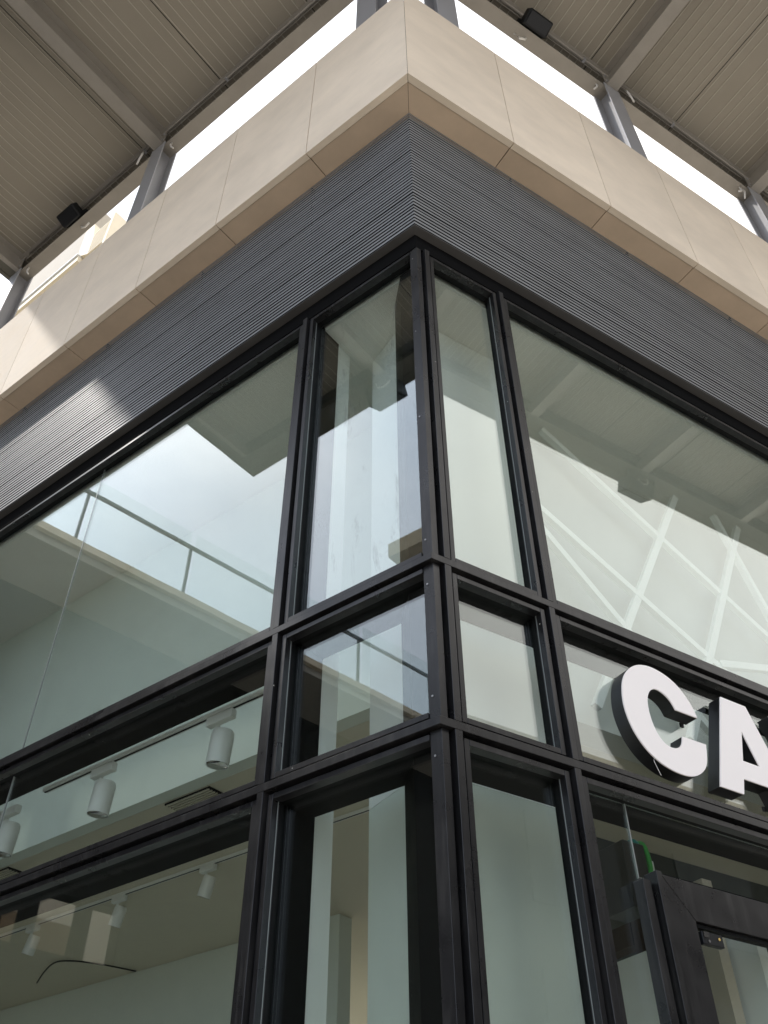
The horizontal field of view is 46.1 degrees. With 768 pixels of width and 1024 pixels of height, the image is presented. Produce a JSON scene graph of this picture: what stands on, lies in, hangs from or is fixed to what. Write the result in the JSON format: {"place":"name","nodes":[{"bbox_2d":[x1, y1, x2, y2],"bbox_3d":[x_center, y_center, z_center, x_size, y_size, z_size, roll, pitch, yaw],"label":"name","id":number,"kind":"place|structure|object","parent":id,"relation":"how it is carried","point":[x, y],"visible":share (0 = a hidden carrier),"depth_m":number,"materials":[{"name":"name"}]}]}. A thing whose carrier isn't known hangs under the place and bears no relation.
{"place":"outdoors","nodes":[
{"label":"outdoors","id":0,"kind":"place"},
{"bbox_2d":[0,0,755,294],"label":"sky","id":1,"kind":"structure","parent":0,"point":[343,24],"materials":[{"name":"white"}]},
{"bbox_2d":[612,918,645,958],"bbox_3d":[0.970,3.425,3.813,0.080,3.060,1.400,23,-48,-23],"label":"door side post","id":2,"kind":"object","parent":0,"point":[628,938],"depth_m":4.44,"materials":[{"name":"metal"}]},
{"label":"pavement","id":3,"kind":"structure","parent":0,"visible":0},
{"bbox_2d":[0,0,767,1023],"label":"shop building","id":4,"kind":"structure","parent":3,"relation":"on","point":[300,372],"depth_m":6.11,"materials":[{"name":"stone"}]},
{"bbox_2d":[0,804,21,857],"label":"spotlight","id":5,"kind":"object","parent":4,"relation":"attached to","point":[9,831],"visible":0.98,"depth_m":5.24,"materials":[{"name":"white metal"}]},
{"bbox_2d":[0,212,125,315],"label":"roof pavilion","id":6,"kind":"structure","parent":4,"relation":"on","point":[82,247],"depth_m":15.60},
{"bbox_2d":[36,960,135,982],"bbox_3d":[-2.751,4.092,8.068,0.968,0.055,0.422,-8,-43,8],"label":"ceiling cable","id":7,"kind":"object","parent":4,"relation":"attached to","point":[83,962],"visible":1,"depth_m":8.01,"materials":[{"name":"black plastic"}]},
{"bbox_2d":[0,800,255,1023],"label":"window","id":8,"kind":"structure","parent":4,"relation":"in","point":[245,812],"depth_m":3.90,"materials":[{"name":"black metal"}]},
{"bbox_2d":[0,641,271,884],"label":"window","id":9,"kind":"structure","parent":4,"relation":"in","point":[261,654],"depth_m":4.41,"materials":[{"name":"black metal"}]},
{"bbox_2d":[0,325,302,761],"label":"window","id":10,"kind":"structure","parent":4,"relation":"in","point":[294,337],"depth_m":6.16,"materials":[{"name":"black metal"}]},
{"bbox_2d":[43,689,263,792],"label":"light track","id":11,"kind":"structure","parent":4,"relation":"attached to","point":[165,736],"depth_m":4.76,"materials":[{"name":"metal"}]},
{"bbox_2d":[87,761,117,818],"bbox_3d":[-1.503,1.509,4.882,0.183,0.255,0.122,-28,-49,26],"label":"spotlight","id":12,"kind":"object","parent":11,"relation":"attached to","point":[101,799],"visible":1,"depth_m":4.85,"materials":[{"name":"white metal"}]},
{"bbox_2d":[205,707,236,769],"bbox_3d":[-0.791,1.133,4.481,0.183,0.255,0.122,-28,-49,26],"label":"spotlight","id":13,"kind":"object","parent":11,"relation":"attached to","point":[218,757],"visible":1,"depth_m":4.45,"materials":[{"name":"white metal"}]},
{"bbox_2d":[0,806,368,937],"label":"light track","id":14,"kind":"structure","parent":4,"relation":"attached to","point":[198,867],"depth_m":6.65,"materials":[{"name":"metal"}]},
{"bbox_2d":[22,924,40,955],"bbox_3d":[-2.816,3.443,7.242,0.178,0.206,0.110,-28,-49,26],"label":"spotlight","id":15,"kind":"object","parent":14,"relation":"attached to","point":[30,946],"visible":1,"depth_m":7.22,"materials":[{"name":"white metal"}]},
{"bbox_2d":[108,894,127,927],"bbox_3d":[-1.985,3.004,6.774,0.178,0.206,0.110,-28,-49,26],"label":"spotlight","id":16,"kind":"object","parent":14,"relation":"attached to","point":[117,916],"visible":1,"depth_m":6.76,"materials":[{"name":"white metal"}]},
{"bbox_2d":[197,863,216,898],"bbox_3d":[-1.233,2.607,6.351,0.178,0.206,0.110,-28,-49,26],"label":"spotlight","id":17,"kind":"object","parent":14,"relation":"attached to","point":[206,886],"visible":1,"depth_m":6.33,"materials":[{"name":"white metal"}]},
{"bbox_2d":[249,735,430,1023],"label":"window","id":18,"kind":"structure","parent":4,"relation":"in","point":[263,972],"depth_m":3.36,"materials":[{"name":"black metal"}]},
{"bbox_2d":[270,569,429,779],"bbox_3d":[-0.117,0.676,3.731,0.808,0.704,0.081,-28,-49,26],"label":"window","id":19,"kind":"structure","parent":4,"relation":"in","point":[280,767],"depth_m":3.88,"materials":[{"name":"black metal"}]},
{"bbox_2d":[284,253,422,622],"bbox_3d":[-0.122,-0.508,4.831,0.808,2.396,0.081,-28,-49,26],"label":"window","id":20,"kind":"structure","parent":4,"relation":"in","point":[297,551],"depth_m":5.02,"materials":[{"name":"black metal"}]},
{"bbox_2d":[0,0,767,328],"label":"canopy","id":21,"kind":"object","parent":4,"relation":"attached to","point":[98,98],"visible":0.94,"depth_m":10.07,"materials":[{"name":"beige metal"}]},
{"bbox_2d":[57,202,89,227],"bbox_3d":[-3.809,-3.598,11.079,0.337,0.256,0.286,-28,-49,26],"label":"floodlight","id":22,"kind":"object","parent":21,"relation":"attached to","point":[70,215],"visible":1,"depth_m":11.01,"materials":[{"name":"black plastic"}]},
{"bbox_2d":[514,8,552,39],"bbox_3d":[1.571,-5.093,9.498,0.337,0.255,0.286,23,-48,-23],"label":"floodlight","id":23,"kind":"object","parent":21,"relation":"attached to","point":[536,23],"visible":0.99,"depth_m":9.43,"materials":[{"name":"black plastic"}]},
{"bbox_2d":[625,89,634,101],"bbox_3d":[2.699,-4.568,9.902,0.084,0.236,0.030,23,-48,-23],"label":"cable loop","id":24,"kind":"object","parent":21,"relation":"hanging from","point":[628,93],"visible":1,"depth_m":9.87,"materials":[{"name":"grey"}]},
{"bbox_2d":[429,256,541,596],"bbox_3d":[0.471,-0.560,4.778,0.496,2.396,0.081,23,-48,-23],"label":"window","id":25,"kind":"structure","parent":4,"relation":"in","point":[529,568],"depth_m":4.71,"materials":[{"name":"black metal"}]},
{"bbox_2d":[452,573,565,755],"bbox_3d":[0.477,0.624,3.678,0.496,0.704,0.081,23,-48,-23],"label":"window","id":26,"kind":"structure","parent":4,"relation":"in","point":[553,730],"depth_m":3.76,"materials":[{"name":"black metal"}]},
{"bbox_2d":[463,738,607,1023],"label":"window","id":27,"kind":"structure","parent":4,"relation":"in","point":[594,1010],"depth_m":3.16,"materials":[{"name":"black metal"}]},
{"bbox_2d":[599,839,654,929],"bbox_3d":[1.082,1.738,4.121,0.300,0.290,0.410,23,-48,-23],"label":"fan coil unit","id":28,"kind":"object","parent":4,"relation":"attached to","point":[618,869],"visible":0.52,"depth_m":3.98,"materials":[{"name":"black metal"}]},
{"bbox_2d":[628,839,652,872],"bbox_3d":[1.144,1.623,4.073,0.139,0.279,0.082,23,-48,-23],"label":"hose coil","id":29,"kind":"object","parent":28,"relation":"hanging from","point":[648,860],"visible":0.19,"depth_m":4.12,"materials":[{"name":"green rubber"}]},
{"bbox_2d":[504,298,767,690],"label":"window","id":30,"kind":"structure","parent":4,"relation":"in","point":[513,311],"depth_m":5.94,"materials":[{"name":"black metal"}]},
{"bbox_2d":[538,427,767,740],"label":"wall lattice","id":31,"kind":"object","parent":4,"relation":"attached to","point":[707,653],"depth_m":6.00,"materials":[{"name":"white paint"}]},
{"bbox_2d":[611,665,706,782],"bbox_3d":[1.207,0.926,3.987,0.476,0.517,0.082,23,-48,-23],"label":"sign letter","id":32,"kind":"object","parent":4,"relation":"attached to","point":[679,760],"visible":1,"depth_m":3.91,"materials":[{"name":"white plastic"}]},
{"bbox_2d":[555,614,767,822],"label":"window","id":33,"kind":"structure","parent":4,"relation":"in","point":[566,627],"depth_m":4.16,"materials":[{"name":"black metal"}]},
{"bbox_2d":[582,776,767,1023],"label":"window","id":34,"kind":"structure","parent":4,"relation":"in","point":[592,787],"depth_m":3.61,"materials":[{"name":"black metal"}]},
{"bbox_2d":[617,938,767,1023],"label":"partition wall","id":35,"kind":"structure","parent":4,"relation":"on","point":[749,962],"depth_m":3.79,"materials":[{"name":"white paint"}]},
{"bbox_2d":[644,870,767,1023],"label":"door","id":36,"kind":"structure","parent":4,"relation":"in","point":[684,908],"depth_m":3.35,"materials":[{"name":"black metal"}]},
{"bbox_2d":[694,878,745,1023],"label":"taupe pillar","id":37,"kind":"structure","parent":4,"relation":"on","point":[726,997],"depth_m":3.72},
{"bbox_2d":[708,697,767,811],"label":"sign letter","id":38,"kind":"object","parent":4,"relation":"attached to","point":[737,757],"visible":1,"depth_m":4.12,"materials":[{"name":"white plastic"}]},
{"bbox_2d":[757,717,767,741],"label":"sign letter","id":39,"kind":"object","parent":4,"relation":"attached to","point":[763,725],"visible":1,"depth_m":4.45,"materials":[{"name":"black"}]}
]}

